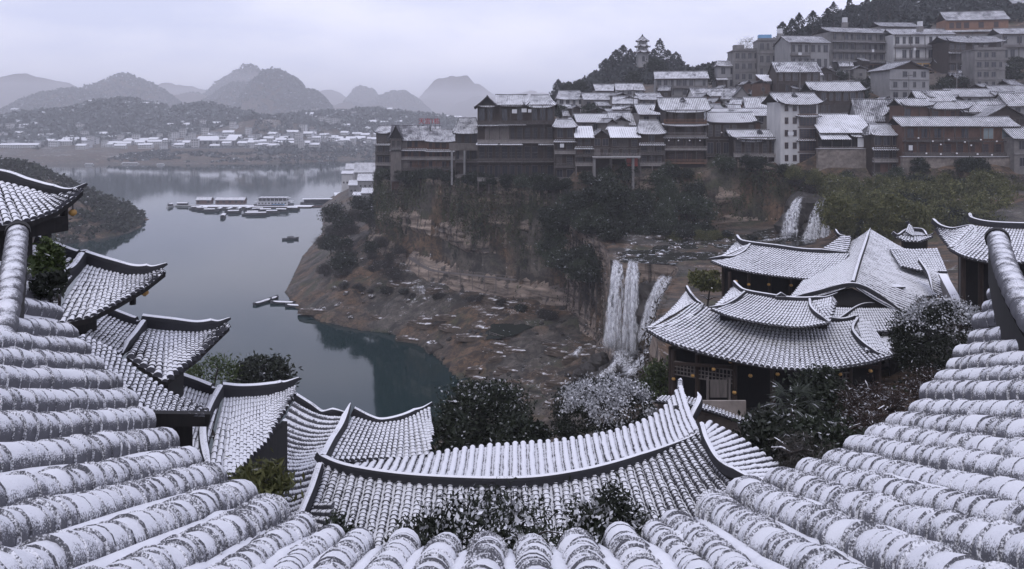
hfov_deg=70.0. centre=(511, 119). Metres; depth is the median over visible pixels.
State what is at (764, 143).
window
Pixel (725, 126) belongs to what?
window
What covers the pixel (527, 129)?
window
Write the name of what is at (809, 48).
house
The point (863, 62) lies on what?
shed
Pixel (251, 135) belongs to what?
house
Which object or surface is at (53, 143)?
house
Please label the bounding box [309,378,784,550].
hall
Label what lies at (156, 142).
house
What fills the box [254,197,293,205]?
tour boat
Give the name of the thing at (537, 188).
tree
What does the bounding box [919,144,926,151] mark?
window
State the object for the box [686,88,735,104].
house
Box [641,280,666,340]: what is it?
waterfall
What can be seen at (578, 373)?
boulder
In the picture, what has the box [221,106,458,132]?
hill woods
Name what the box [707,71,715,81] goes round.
tree
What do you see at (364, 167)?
house
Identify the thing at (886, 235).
bamboo
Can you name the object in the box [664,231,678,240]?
bamboo
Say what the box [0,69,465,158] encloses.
hillside woods
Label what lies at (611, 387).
shrub
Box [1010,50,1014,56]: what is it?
window
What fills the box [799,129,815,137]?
window
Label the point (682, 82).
house
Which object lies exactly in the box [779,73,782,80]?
window
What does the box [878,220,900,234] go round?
bamboo
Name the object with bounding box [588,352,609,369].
boulder
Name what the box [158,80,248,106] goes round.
hill woods
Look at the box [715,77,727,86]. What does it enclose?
shed
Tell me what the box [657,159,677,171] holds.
tree
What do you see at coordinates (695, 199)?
tree
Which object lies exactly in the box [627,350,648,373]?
cascade
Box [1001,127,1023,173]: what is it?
house
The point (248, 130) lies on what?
house
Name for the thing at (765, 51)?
house
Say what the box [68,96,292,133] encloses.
hill woods
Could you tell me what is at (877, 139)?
window
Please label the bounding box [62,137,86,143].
house
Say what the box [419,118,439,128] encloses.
rooftop sign
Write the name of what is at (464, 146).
house
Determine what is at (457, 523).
shrub
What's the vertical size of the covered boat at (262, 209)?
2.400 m
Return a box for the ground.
[0,2,1023,460]
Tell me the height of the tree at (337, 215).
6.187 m
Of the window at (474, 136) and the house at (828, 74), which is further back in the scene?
the house at (828, 74)
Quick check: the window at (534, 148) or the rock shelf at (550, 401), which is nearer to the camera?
the rock shelf at (550, 401)
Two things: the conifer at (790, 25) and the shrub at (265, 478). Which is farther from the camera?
the conifer at (790, 25)
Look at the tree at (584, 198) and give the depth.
184.69 m
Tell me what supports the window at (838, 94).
in the house at (839, 95)
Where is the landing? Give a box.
[200,204,321,207]
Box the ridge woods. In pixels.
[773,0,1023,37]
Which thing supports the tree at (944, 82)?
on the ground
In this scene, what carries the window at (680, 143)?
in the house at (682, 120)
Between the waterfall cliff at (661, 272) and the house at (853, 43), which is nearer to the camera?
the waterfall cliff at (661, 272)
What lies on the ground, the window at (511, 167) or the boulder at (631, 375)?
the boulder at (631, 375)
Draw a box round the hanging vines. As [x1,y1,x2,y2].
[364,163,1023,305]
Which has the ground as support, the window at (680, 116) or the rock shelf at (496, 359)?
the rock shelf at (496, 359)
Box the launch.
[174,202,195,205]
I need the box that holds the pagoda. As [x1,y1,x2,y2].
[633,34,651,66]
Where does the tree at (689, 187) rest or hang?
on the town cliff at (540, 292)
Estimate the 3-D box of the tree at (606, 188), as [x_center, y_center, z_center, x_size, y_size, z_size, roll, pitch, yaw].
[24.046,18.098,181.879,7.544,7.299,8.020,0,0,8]
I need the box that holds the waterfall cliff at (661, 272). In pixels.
[565,226,680,406]
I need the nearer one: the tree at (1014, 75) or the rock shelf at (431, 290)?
the rock shelf at (431, 290)
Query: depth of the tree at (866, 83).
248.33 m
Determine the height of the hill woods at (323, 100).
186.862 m
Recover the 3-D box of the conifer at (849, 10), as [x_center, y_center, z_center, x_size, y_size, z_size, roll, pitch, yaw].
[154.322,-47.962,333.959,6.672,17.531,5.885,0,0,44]
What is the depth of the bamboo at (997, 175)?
180.95 m
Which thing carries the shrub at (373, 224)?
on the ground
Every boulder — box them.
[424,340,440,353]
[572,367,585,382]
[580,362,597,374]
[586,370,601,386]
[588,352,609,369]
[598,363,620,381]
[609,354,633,373]
[616,347,639,362]
[620,370,641,385]
[633,320,650,352]
[633,360,644,375]
[634,299,655,327]
[635,280,662,303]
[655,235,662,239]
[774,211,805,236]
[775,233,789,238]
[784,191,818,222]
[801,220,823,236]
[814,194,824,220]
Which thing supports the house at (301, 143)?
on the ground
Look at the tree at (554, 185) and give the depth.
200.56 m
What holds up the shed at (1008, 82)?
on the ground
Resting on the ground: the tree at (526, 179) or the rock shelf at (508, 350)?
the rock shelf at (508, 350)
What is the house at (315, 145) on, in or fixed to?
on the ground
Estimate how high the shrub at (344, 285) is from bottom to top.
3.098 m
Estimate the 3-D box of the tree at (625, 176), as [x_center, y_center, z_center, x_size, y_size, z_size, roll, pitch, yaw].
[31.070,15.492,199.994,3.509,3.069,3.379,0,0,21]
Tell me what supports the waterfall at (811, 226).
on the ground
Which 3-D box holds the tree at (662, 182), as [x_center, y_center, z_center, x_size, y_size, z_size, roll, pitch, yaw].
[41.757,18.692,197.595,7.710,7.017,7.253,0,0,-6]
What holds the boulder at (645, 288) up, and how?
on the ground
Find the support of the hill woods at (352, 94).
on the ground
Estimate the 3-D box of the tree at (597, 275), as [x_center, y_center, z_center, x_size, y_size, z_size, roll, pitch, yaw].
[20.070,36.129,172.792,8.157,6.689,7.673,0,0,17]
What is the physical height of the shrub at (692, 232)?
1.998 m
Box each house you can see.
[0,143,10,147]
[5,123,14,131]
[10,143,23,147]
[28,143,40,147]
[48,141,59,146]
[58,139,73,145]
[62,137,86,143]
[75,123,84,129]
[75,144,89,148]
[80,131,88,134]
[81,140,92,147]
[86,136,94,144]
[95,138,99,143]
[101,140,108,146]
[103,143,113,146]
[114,144,127,148]
[117,141,132,145]
[125,138,147,142]
[132,134,140,139]
[135,140,145,144]
[138,143,144,148]
[143,143,154,148]
[148,137,159,139]
[149,140,162,144]
[159,144,167,149]
[170,132,179,138]
[171,141,182,146]
[174,143,185,147]
[177,140,190,145]
[179,129,186,137]
[189,133,195,138]
[191,139,199,147]
[197,136,239,145]
[199,119,206,125]
[201,128,208,135]
[209,144,220,147]
[222,130,234,135]
[222,141,232,145]
[229,122,235,129]
[237,141,247,145]
[245,127,252,134]
[247,134,255,137]
[250,142,258,147]
[255,143,268,148]
[263,136,274,138]
[267,132,277,137]
[275,138,286,141]
[294,138,302,144]
[295,132,303,139]
[298,140,304,148]
[299,124,307,131]
[303,131,314,137]
[309,143,320,147]
[312,136,320,140]
[319,116,326,120]
[325,118,330,124]
[330,136,343,141]
[337,140,344,145]
[340,131,349,135]
[341,170,353,191]
[345,163,354,169]
[348,180,357,196]
[352,191,361,196]
[354,162,374,179]
[357,173,373,191]
[360,133,370,138]
[360,187,372,199]
[373,125,390,185]
[387,124,430,191]
[424,128,454,173]
[449,117,476,189]
[474,94,557,192]
[551,119,577,179]
[555,90,582,111]
[572,113,607,131]
[574,126,593,175]
[580,92,613,111]
[591,84,645,93]
[592,129,610,168]
[607,112,635,126]
[607,126,640,170]
[612,96,637,105]
[614,83,643,95]
[631,103,659,124]
[634,92,661,103]
[635,119,667,174]
[653,71,708,96]
[654,97,712,167]
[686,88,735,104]
[704,111,759,158]
[708,108,766,128]
[711,61,732,87]
[725,129,775,169]
[727,45,756,87]
[732,86,751,98]
[742,96,766,107]
[752,34,778,74]
[755,74,771,93]
[761,92,827,165]
[767,61,821,91]
[773,35,831,67]
[799,81,869,112]
[811,27,891,73]
[814,115,867,153]
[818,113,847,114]
[819,66,836,80]
[848,99,893,123]
[859,123,898,176]
[867,60,932,97]
[869,22,916,28]
[883,28,956,66]
[887,98,937,119]
[887,116,1020,166]
[907,90,955,100]
[927,101,972,115]
[928,35,1008,72]
[934,10,1010,35]
[942,88,994,99]
[952,100,999,115]
[960,45,1006,86]
[973,104,1023,126]
[984,85,1023,91]
[987,28,1023,62]
[994,92,1023,113]
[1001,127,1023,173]
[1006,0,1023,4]
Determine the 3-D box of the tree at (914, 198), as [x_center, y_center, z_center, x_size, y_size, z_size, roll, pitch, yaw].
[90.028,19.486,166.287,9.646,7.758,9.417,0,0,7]
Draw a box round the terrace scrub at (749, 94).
[708,28,967,106]
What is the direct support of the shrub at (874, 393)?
on the ground
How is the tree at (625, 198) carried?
on the town cliff at (540, 292)
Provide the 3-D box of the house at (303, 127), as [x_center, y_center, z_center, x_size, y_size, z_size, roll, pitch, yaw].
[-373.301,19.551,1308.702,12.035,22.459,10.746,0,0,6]
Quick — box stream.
[620,225,836,264]
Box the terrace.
[592,153,640,189]
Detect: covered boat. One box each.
[202,208,215,211]
[226,210,240,213]
[242,212,269,215]
[243,206,251,210]
[258,208,270,211]
[266,210,279,213]
[276,208,288,211]
[287,207,299,209]
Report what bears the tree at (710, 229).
on the ground
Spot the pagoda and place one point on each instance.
(642, 52)
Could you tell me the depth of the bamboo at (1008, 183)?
170.96 m
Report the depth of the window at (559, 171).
204.99 m
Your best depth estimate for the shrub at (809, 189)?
186.66 m
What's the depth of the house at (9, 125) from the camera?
1256.01 m
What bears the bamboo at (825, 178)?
on the town cliff at (540, 292)
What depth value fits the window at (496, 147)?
211.91 m
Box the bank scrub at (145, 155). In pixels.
[106,133,374,162]
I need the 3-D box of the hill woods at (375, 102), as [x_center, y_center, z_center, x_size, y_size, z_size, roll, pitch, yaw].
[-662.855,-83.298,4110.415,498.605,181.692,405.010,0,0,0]
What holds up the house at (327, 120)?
on the ground
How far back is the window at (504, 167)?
211.96 m
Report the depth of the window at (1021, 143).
182.99 m
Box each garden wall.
[654,395,745,436]
[938,273,959,357]
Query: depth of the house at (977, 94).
223.46 m
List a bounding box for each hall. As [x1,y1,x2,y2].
[278,393,434,528]
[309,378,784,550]
[645,228,950,411]
[709,229,850,296]
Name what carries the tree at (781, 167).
on the town cliff at (540, 292)
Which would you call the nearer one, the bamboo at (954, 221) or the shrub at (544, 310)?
the bamboo at (954, 221)
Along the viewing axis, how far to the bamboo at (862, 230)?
150.57 m
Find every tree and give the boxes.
[222,348,303,386]
[315,232,340,253]
[317,200,346,223]
[326,248,361,272]
[330,213,356,233]
[333,236,354,250]
[334,211,349,219]
[346,194,368,209]
[358,201,372,210]
[358,207,375,223]
[359,239,380,253]
[364,192,374,206]
[373,169,383,181]
[377,168,387,176]
[381,169,390,179]
[390,170,400,182]
[401,170,413,184]
[407,171,417,181]
[410,168,425,181]
[426,171,436,180]
[428,168,444,179]
[431,371,549,447]
[442,172,454,182]
[447,169,459,181]
[459,172,470,183]
[461,173,474,184]
[466,171,479,181]
[473,181,483,186]
[475,170,489,180]
[484,174,494,184]
[488,178,497,184]
[498,173,511,183]
[499,180,512,188]
[512,172,529,187]
[522,176,532,184]
[527,172,540,180]
[527,175,545,192]
[531,233,553,258]
[534,173,557,190]
[536,213,571,235]
[538,176,556,191]
[540,245,566,271]
[541,208,570,228]
[544,182,558,192]
[549,247,575,281]
[551,200,582,230]
[552,190,573,225]
[555,102,568,118]
[556,180,568,191]
[557,82,576,89]
[561,177,573,187]
[561,249,589,284]
[564,256,600,288]
[566,241,596,264]
[568,206,595,234]
[571,79,590,90]
[572,186,599,206]
[574,169,597,182]
[575,252,597,265]
[575,253,601,281]
[578,220,597,237]
[580,103,597,112]
[582,176,596,186]
[583,259,603,286]
[584,203,599,221]
[585,174,628,203]
[592,188,629,217]
[592,217,633,241]
[593,105,609,112]
[595,178,618,205]
[597,166,616,173]
[599,167,617,179]
[600,183,640,212]
[615,168,633,181]
[618,161,639,172]
[620,171,630,180]
[624,71,642,82]
[629,188,657,206]
[629,189,643,209]
[632,225,651,235]
[636,222,661,235]
[639,188,655,205]
[642,57,668,72]
[647,170,665,184]
[651,177,680,197]
[652,165,674,179]
[652,200,679,219]
[652,226,670,235]
[655,182,679,198]
[655,189,682,212]
[655,202,676,218]
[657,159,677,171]
[660,188,676,202]
[662,165,683,180]
[662,173,671,179]
[675,189,697,217]
[677,181,707,198]
[681,168,694,175]
[683,170,694,179]
[690,193,712,218]
[691,181,706,193]
[691,197,723,220]
[691,220,718,230]
[702,226,717,233]
[704,62,715,73]
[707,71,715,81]
[710,153,728,169]
[719,157,731,169]
[726,157,737,169]
[738,154,750,163]
[739,38,754,47]
[742,159,753,169]
[746,155,769,172]
[751,156,766,169]
[762,162,775,170]
[773,163,788,173]
[835,68,854,80]
[837,172,852,178]
[838,169,855,176]
[838,212,863,238]
[858,78,870,89]
[864,86,871,98]
[885,165,906,177]
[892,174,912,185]
[898,189,927,205]
[901,173,934,185]
[909,157,931,172]
[928,204,967,220]
[932,75,957,89]
[948,210,989,226]
[951,74,970,87]
[953,156,974,172]
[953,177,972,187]
[961,156,985,172]
[972,157,994,171]
[1005,56,1023,70]
[1005,62,1023,79]
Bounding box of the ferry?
[300,198,331,203]
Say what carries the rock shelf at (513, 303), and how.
on the ground
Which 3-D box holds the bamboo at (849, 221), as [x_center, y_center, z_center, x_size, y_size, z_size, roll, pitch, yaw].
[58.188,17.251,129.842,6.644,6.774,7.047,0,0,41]
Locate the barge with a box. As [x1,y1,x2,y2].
[121,162,138,163]
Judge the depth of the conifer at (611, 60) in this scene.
443.20 m
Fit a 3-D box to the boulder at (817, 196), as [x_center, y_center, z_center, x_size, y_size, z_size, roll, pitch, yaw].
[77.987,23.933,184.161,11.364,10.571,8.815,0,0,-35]
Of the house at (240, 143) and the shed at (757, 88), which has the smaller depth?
the shed at (757, 88)
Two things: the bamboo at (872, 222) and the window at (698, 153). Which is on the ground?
the bamboo at (872, 222)
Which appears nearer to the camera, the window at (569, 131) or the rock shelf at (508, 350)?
the rock shelf at (508, 350)
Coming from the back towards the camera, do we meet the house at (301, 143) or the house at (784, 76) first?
the house at (301, 143)
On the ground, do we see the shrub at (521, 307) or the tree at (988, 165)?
the shrub at (521, 307)
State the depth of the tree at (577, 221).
182.09 m
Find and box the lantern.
[68,205,76,215]
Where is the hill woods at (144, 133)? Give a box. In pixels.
[0,97,234,140]
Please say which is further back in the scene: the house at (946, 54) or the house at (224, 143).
the house at (224, 143)
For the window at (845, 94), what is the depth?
227.85 m
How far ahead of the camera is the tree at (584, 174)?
200.44 m
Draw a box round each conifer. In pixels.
[552,79,562,95]
[598,58,611,70]
[603,55,616,69]
[611,49,621,64]
[618,45,628,62]
[624,48,635,63]
[648,48,660,59]
[654,38,666,57]
[662,49,676,64]
[670,51,684,63]
[672,58,685,65]
[777,21,788,35]
[786,18,800,35]
[794,12,805,35]
[805,10,820,34]
[821,8,833,26]
[827,1,841,26]
[842,0,858,26]
[857,0,877,26]
[865,0,891,21]
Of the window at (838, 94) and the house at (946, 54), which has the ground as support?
the house at (946, 54)
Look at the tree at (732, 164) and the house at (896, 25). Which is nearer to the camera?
the tree at (732, 164)
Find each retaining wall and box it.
[170,148,253,152]
[815,148,865,170]
[899,156,1009,174]
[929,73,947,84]
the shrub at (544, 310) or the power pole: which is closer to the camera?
the shrub at (544, 310)
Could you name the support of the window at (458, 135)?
in the house at (464, 146)
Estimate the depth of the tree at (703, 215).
190.67 m
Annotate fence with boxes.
[489,331,577,350]
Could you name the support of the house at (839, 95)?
on the ground
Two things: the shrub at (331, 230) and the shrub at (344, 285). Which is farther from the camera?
the shrub at (331, 230)
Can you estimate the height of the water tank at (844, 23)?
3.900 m
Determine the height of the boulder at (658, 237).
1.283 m
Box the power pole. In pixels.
[905,72,912,95]
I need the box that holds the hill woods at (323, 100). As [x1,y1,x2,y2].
[275,70,333,112]
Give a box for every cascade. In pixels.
[578,347,636,376]
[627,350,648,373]
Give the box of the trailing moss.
[561,233,675,417]
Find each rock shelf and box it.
[297,308,327,314]
[370,315,383,320]
[386,282,399,288]
[388,280,416,286]
[395,335,419,342]
[407,320,434,329]
[416,316,433,322]
[425,287,442,294]
[431,314,455,320]
[438,324,460,332]
[454,333,485,341]
[463,291,482,295]
[465,365,482,374]
[467,375,485,379]
[471,320,490,332]
[477,312,498,319]
[478,294,507,304]
[482,347,503,354]
[484,305,505,311]
[488,355,505,363]
[490,340,506,347]
[493,371,502,376]
[495,367,517,372]
[502,346,525,355]
[505,300,522,306]
[524,394,544,398]
[537,369,551,376]
[540,388,550,395]
[542,342,564,346]
[543,396,562,405]
[544,347,568,356]
[544,380,570,388]
[562,353,579,365]
[572,351,591,356]
[581,343,595,349]
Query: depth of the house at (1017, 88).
227.07 m
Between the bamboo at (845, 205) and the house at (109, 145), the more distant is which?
the house at (109, 145)
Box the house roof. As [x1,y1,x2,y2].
[0,220,1023,568]
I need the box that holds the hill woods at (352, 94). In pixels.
[342,85,377,105]
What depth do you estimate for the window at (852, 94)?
227.68 m
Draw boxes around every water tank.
[777,29,782,37]
[841,17,847,27]
[916,21,923,31]
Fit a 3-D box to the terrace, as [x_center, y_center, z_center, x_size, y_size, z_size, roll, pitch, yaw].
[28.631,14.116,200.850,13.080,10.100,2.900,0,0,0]
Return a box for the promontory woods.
[0,155,145,242]
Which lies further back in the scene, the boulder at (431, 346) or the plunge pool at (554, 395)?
the boulder at (431, 346)
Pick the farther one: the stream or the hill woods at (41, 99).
the hill woods at (41, 99)
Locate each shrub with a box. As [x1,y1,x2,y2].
[27,236,72,305]
[27,264,72,302]
[185,353,243,442]
[224,447,304,502]
[311,263,333,275]
[313,236,325,245]
[317,508,372,534]
[318,223,337,234]
[325,225,340,237]
[329,245,358,258]
[330,266,353,278]
[333,227,352,237]
[337,222,361,236]
[338,280,350,288]
[344,209,359,215]
[350,211,365,222]
[351,209,366,219]
[352,283,362,289]
[357,286,365,291]
[363,218,375,227]
[365,251,378,259]
[366,264,380,272]
[373,235,389,247]
[374,256,398,268]
[379,264,405,280]
[380,251,400,260]
[380,287,392,293]
[383,469,569,549]
[383,499,438,546]
[386,244,407,254]
[398,288,409,294]
[408,293,416,297]
[430,404,475,454]
[436,293,445,297]
[464,295,475,301]
[470,293,486,300]
[479,411,555,445]
[491,297,508,306]
[512,303,527,311]
[537,308,551,317]
[542,369,661,439]
[542,475,660,545]
[543,308,560,319]
[596,470,637,528]
[608,80,622,83]
[636,355,667,406]
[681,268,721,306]
[683,229,695,236]
[716,399,810,466]
[721,230,734,236]
[746,234,758,239]
[766,426,839,468]
[774,354,867,439]
[782,402,864,459]
[787,177,805,184]
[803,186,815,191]
[832,373,918,434]
[879,291,981,377]
[888,361,944,403]
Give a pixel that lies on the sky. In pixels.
(503, 46)
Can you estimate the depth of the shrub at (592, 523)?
6.70 m
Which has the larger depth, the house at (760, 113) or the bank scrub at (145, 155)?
the bank scrub at (145, 155)
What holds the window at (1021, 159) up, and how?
in the house at (1014, 146)
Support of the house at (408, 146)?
on the ground
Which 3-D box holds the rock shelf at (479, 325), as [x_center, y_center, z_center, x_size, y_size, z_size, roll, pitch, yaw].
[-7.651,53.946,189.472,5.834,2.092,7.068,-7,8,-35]
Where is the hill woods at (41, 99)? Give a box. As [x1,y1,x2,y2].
[0,86,110,113]
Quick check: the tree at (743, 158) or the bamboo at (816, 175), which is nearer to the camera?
the bamboo at (816, 175)
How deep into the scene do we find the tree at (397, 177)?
243.99 m
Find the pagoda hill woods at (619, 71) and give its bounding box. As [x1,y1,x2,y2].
[549,53,727,98]
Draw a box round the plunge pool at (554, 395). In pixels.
[551,381,597,401]
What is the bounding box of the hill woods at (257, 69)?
[183,63,261,95]
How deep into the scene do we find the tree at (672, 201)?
192.77 m
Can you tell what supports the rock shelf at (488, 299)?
on the ground
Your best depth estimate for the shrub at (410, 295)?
217.91 m
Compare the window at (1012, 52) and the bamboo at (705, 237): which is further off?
the window at (1012, 52)
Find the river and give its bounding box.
[40,159,467,452]
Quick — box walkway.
[408,254,516,290]
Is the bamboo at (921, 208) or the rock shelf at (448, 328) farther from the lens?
the rock shelf at (448, 328)
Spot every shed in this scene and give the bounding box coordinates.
[561,110,570,118]
[566,105,580,116]
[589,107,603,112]
[592,101,610,107]
[596,118,617,132]
[601,108,612,112]
[605,125,624,133]
[608,92,630,105]
[611,106,630,111]
[612,116,630,126]
[621,105,632,111]
[658,85,672,96]
[692,93,711,99]
[707,98,722,104]
[708,103,722,107]
[711,90,721,98]
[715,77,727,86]
[726,104,740,107]
[729,98,743,107]
[738,80,751,92]
[750,79,771,96]
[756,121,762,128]
[790,86,800,91]
[837,61,853,73]
[848,65,867,79]
[854,57,870,71]
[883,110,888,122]
[914,91,935,97]
[950,73,964,87]
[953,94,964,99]
[969,83,985,88]
[990,91,1014,97]
[997,79,1022,84]
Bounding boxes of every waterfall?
[604,265,638,346]
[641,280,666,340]
[782,199,799,233]
[804,205,820,239]
[820,222,828,237]
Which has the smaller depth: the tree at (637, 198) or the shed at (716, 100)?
the tree at (637, 198)
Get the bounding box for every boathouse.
[195,197,213,203]
[214,197,247,203]
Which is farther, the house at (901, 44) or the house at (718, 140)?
the house at (901, 44)
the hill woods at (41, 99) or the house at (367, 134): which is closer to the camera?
the house at (367, 134)
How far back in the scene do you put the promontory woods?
402.62 m
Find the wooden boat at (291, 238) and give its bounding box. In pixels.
[282,236,298,239]
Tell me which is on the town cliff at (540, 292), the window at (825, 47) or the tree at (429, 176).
the tree at (429, 176)
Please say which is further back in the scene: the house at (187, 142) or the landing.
the house at (187, 142)
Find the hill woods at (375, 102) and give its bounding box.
[344,90,435,113]
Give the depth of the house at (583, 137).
203.96 m
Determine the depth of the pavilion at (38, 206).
13.66 m
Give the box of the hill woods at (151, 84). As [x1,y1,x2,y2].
[30,72,210,105]
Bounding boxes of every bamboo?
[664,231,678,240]
[668,234,682,240]
[693,231,709,240]
[694,229,706,237]
[705,230,717,239]
[710,229,723,238]
[783,163,804,180]
[787,165,803,178]
[803,166,825,187]
[813,172,856,201]
[814,186,857,229]
[815,195,860,229]
[819,170,838,191]
[819,199,856,232]
[820,183,859,211]
[827,196,851,217]
[837,220,861,236]
[842,174,867,192]
[846,180,869,200]
[851,195,880,223]
[858,220,867,234]
[859,200,899,232]
[860,174,875,189]
[862,187,891,203]
[867,220,898,239]
[874,187,916,223]
[876,208,904,230]
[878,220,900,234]
[896,200,933,234]
[907,199,936,225]
[911,170,930,179]
[924,200,955,227]
[930,173,972,198]
[945,215,960,226]
[946,189,974,204]
[955,203,997,220]
[967,169,992,182]
[970,167,995,183]
[981,173,1018,192]
[985,192,1016,208]
[986,169,1006,180]
[987,180,1015,192]
[988,211,1010,220]
[989,189,1017,200]
[992,182,1015,195]
[1011,183,1023,190]
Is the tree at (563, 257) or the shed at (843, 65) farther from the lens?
the shed at (843, 65)
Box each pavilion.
[0,169,87,266]
[33,236,167,335]
[78,334,210,446]
[85,309,230,397]
[183,373,299,489]
[891,221,934,248]
[931,213,1023,341]
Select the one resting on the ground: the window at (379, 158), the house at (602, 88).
the house at (602, 88)
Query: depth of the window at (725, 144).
207.00 m
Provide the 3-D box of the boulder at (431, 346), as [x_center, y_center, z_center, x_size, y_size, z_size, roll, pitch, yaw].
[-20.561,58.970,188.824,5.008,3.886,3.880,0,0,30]
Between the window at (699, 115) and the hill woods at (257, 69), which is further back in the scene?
the hill woods at (257, 69)
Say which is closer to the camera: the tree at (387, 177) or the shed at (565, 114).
the tree at (387, 177)
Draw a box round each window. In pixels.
[377,146,382,150]
[377,156,381,162]
[407,141,411,146]
[413,151,418,155]
[457,134,460,142]
[464,134,469,142]
[471,151,475,159]
[471,165,476,171]
[472,134,476,142]
[479,108,484,120]
[479,146,484,157]
[479,165,484,175]
[487,108,492,120]
[487,146,491,157]
[487,165,492,174]
[495,146,498,157]
[495,165,499,176]
[502,108,506,120]
[502,146,507,157]
[502,165,507,173]
[509,146,514,157]
[509,165,514,175]
[511,127,513,139]
[517,108,521,120]
[517,127,521,139]
[517,146,521,157]
[517,165,522,176]
[525,127,529,139]
[525,146,529,157]
[525,165,528,175]
[532,108,537,120]
[532,127,537,139]
[532,146,537,157]
[532,165,537,172]
[540,108,545,120]
[540,127,543,139]
[541,165,544,173]
[547,108,552,120]
[547,127,552,139]
[547,146,552,157]
[547,165,552,175]
[557,129,562,137]
[557,143,562,150]
[557,169,562,176]
[567,129,572,137]
[567,143,572,150]
[567,156,572,164]
[567,169,572,176]
[585,139,590,145]
[594,138,599,145]
[602,138,608,145]
[612,139,616,145]
[612,150,618,155]
[631,139,636,145]
[631,150,636,155]
[641,146,646,151]
[641,156,646,162]
[649,135,654,140]
[649,156,654,162]
[656,146,661,151]
[668,139,673,147]
[668,152,673,160]
[669,113,672,120]
[677,113,683,120]
[677,139,683,147]
[677,152,683,160]
[686,127,692,133]
[686,139,691,147]
[687,152,691,160]
[695,113,701,120]
[697,152,700,160]
[707,142,713,153]
[708,125,712,135]
[715,125,720,135]
[716,142,720,153]
[723,142,728,152]
[724,125,728,135]
[735,53,739,58]
[735,141,740,153]
[741,53,745,58]
[746,143,750,153]
[754,143,758,153]
[763,141,768,153]
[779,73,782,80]
[785,73,790,80]
[793,73,797,80]
[799,105,815,112]
[799,117,815,125]
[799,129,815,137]
[799,141,814,150]
[799,154,814,162]
[807,73,810,80]
[813,73,817,80]
[821,93,825,100]
[821,105,825,112]
[823,45,827,51]
[829,93,832,100]
[836,92,840,100]
[843,92,848,100]
[850,92,855,100]
[858,92,862,98]
[874,136,880,145]
[875,151,880,158]
[883,136,889,145]
[883,151,887,158]
[892,136,896,145]
[892,151,895,158]
[893,92,897,97]
[902,50,906,57]
[905,108,910,115]
[906,144,913,151]
[907,128,913,138]
[915,50,919,57]
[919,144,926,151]
[921,71,925,76]
[921,128,927,138]
[928,50,931,57]
[932,144,938,151]
[933,111,938,115]
[934,128,940,138]
[944,144,950,151]
[957,144,962,151]
[961,128,966,138]
[964,22,968,27]
[970,144,974,151]
[978,22,983,27]
[981,144,988,151]
[983,128,993,138]
[994,22,998,27]
[996,144,1000,151]
[1001,128,1009,138]
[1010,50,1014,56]
[1019,141,1023,149]
[1019,157,1023,166]
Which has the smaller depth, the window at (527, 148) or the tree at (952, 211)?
the tree at (952, 211)
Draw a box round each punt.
[253,297,271,305]
[263,295,278,300]
[270,300,295,303]
[285,303,297,307]
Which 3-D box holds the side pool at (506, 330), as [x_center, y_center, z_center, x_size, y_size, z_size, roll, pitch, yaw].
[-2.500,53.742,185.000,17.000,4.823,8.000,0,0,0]
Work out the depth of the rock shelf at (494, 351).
176.57 m
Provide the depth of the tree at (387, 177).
249.70 m
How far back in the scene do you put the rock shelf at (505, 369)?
167.62 m
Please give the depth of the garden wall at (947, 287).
53.80 m
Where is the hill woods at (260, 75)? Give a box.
[232,66,320,114]
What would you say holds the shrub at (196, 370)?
on the ground
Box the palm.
[762,380,822,421]
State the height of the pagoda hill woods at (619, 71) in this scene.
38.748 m
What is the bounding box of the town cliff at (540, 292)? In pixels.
[368,159,1003,305]
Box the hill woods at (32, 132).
[0,95,167,144]
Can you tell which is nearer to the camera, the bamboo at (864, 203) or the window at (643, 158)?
the bamboo at (864, 203)
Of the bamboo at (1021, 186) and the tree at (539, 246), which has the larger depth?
the tree at (539, 246)
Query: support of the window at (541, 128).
in the stilt house at (509, 142)
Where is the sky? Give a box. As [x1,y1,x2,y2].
[0,0,870,97]
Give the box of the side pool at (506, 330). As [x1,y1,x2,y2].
[473,323,533,339]
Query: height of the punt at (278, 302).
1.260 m
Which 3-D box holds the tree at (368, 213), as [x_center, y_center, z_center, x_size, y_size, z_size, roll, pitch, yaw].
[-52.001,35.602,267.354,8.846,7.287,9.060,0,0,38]
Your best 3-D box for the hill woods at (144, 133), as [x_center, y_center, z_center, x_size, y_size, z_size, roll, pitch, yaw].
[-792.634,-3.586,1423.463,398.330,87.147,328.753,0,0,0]
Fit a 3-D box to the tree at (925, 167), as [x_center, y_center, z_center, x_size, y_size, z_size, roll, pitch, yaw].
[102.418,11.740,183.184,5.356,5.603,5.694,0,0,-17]
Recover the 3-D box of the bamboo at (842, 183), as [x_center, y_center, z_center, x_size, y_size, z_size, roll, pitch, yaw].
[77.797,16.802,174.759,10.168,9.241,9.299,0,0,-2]
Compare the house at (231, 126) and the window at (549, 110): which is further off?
the house at (231, 126)
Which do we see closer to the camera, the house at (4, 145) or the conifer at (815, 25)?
the conifer at (815, 25)
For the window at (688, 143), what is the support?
in the house at (682, 120)
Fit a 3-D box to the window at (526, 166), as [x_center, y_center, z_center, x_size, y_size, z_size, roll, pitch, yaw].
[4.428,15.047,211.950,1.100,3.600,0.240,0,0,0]
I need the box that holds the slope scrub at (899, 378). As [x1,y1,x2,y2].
[881,361,933,391]
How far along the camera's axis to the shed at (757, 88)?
249.15 m

